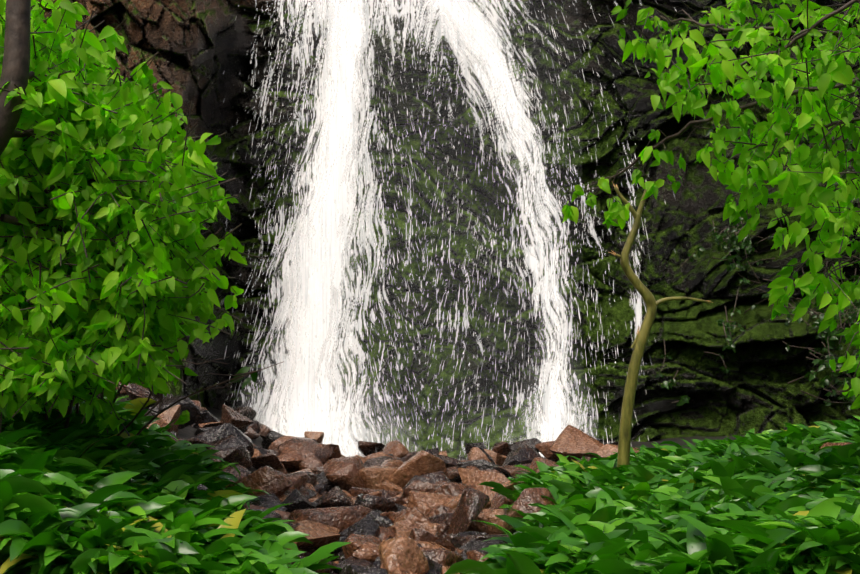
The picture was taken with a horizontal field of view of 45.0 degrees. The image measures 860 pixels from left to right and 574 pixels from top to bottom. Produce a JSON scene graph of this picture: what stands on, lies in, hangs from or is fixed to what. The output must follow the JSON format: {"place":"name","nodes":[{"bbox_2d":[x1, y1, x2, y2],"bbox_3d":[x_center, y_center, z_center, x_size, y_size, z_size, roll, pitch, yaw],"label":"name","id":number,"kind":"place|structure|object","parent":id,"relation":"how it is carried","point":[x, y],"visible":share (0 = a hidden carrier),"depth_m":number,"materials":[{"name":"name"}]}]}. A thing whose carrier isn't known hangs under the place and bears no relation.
{"place":"outdoors","nodes":[
{"label":"outdoors","id":0,"kind":"place"},
{"bbox_2d":[0,394,744,573],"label":"ground","id":1,"kind":"structure","parent":0,"point":[188,432],"depth_m":7.23,"materials":[{"name":"soil"}]},
{"bbox_2d":[0,0,265,435],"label":"tree","id":2,"kind":"object","parent":1,"relation":"on","point":[110,255],"visible":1,"depth_m":2.71,"materials":[{"name":"green plant"}]},
{"bbox_2d":[0,389,859,573],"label":"wild garlic","id":3,"kind":"object","parent":1,"relation":"on","point":[77,496],"visible":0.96,"depth_m":2.60,"materials":[{"name":"green plant"}]},
{"bbox_2d":[30,0,859,458],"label":"cliff face","id":4,"kind":"object","parent":1,"relation":"on","point":[206,54],"visible":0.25,"depth_m":9.62},
{"bbox_2d":[217,0,676,460],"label":"waterfall drops","id":5,"kind":"object","parent":4,"relation":"on","point":[378,125],"visible":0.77,"depth_m":8.80,"materials":[{"name":"liquid"}]},
{"bbox_2d":[36,93,859,446],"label":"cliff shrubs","id":6,"kind":"object","parent":1,"relation":"on","point":[736,247],"visible":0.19,"depth_m":7.27,"materials":[{"name":"green plant"}]},
{"bbox_2d":[609,182,712,466],"bbox_3d":[0.979,0.165,4.416,0.447,1.209,0.201,0,-8,-1],"label":"trunk","id":7,"kind":"object","parent":1,"relation":"on","point":[638,345],"visible":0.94,"depth_m":4.39,"materials":[{"name":"brown plant"}]},
{"bbox_2d":[562,0,859,408],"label":"tree","id":8,"kind":"object","parent":1,"relation":"on","point":[817,88],"visible":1,"depth_m":3.21,"materials":[{"name":"green plant"}]},
{"label":"ground","id":9,"kind":"structure","parent":0,"visible":0},
{"bbox_2d":[219,0,646,457],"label":"waterfall","id":10,"kind":"structure","parent":9,"relation":"on","point":[344,111],"depth_m":8.89,"materials":[{"name":"liquid"}]}
]}

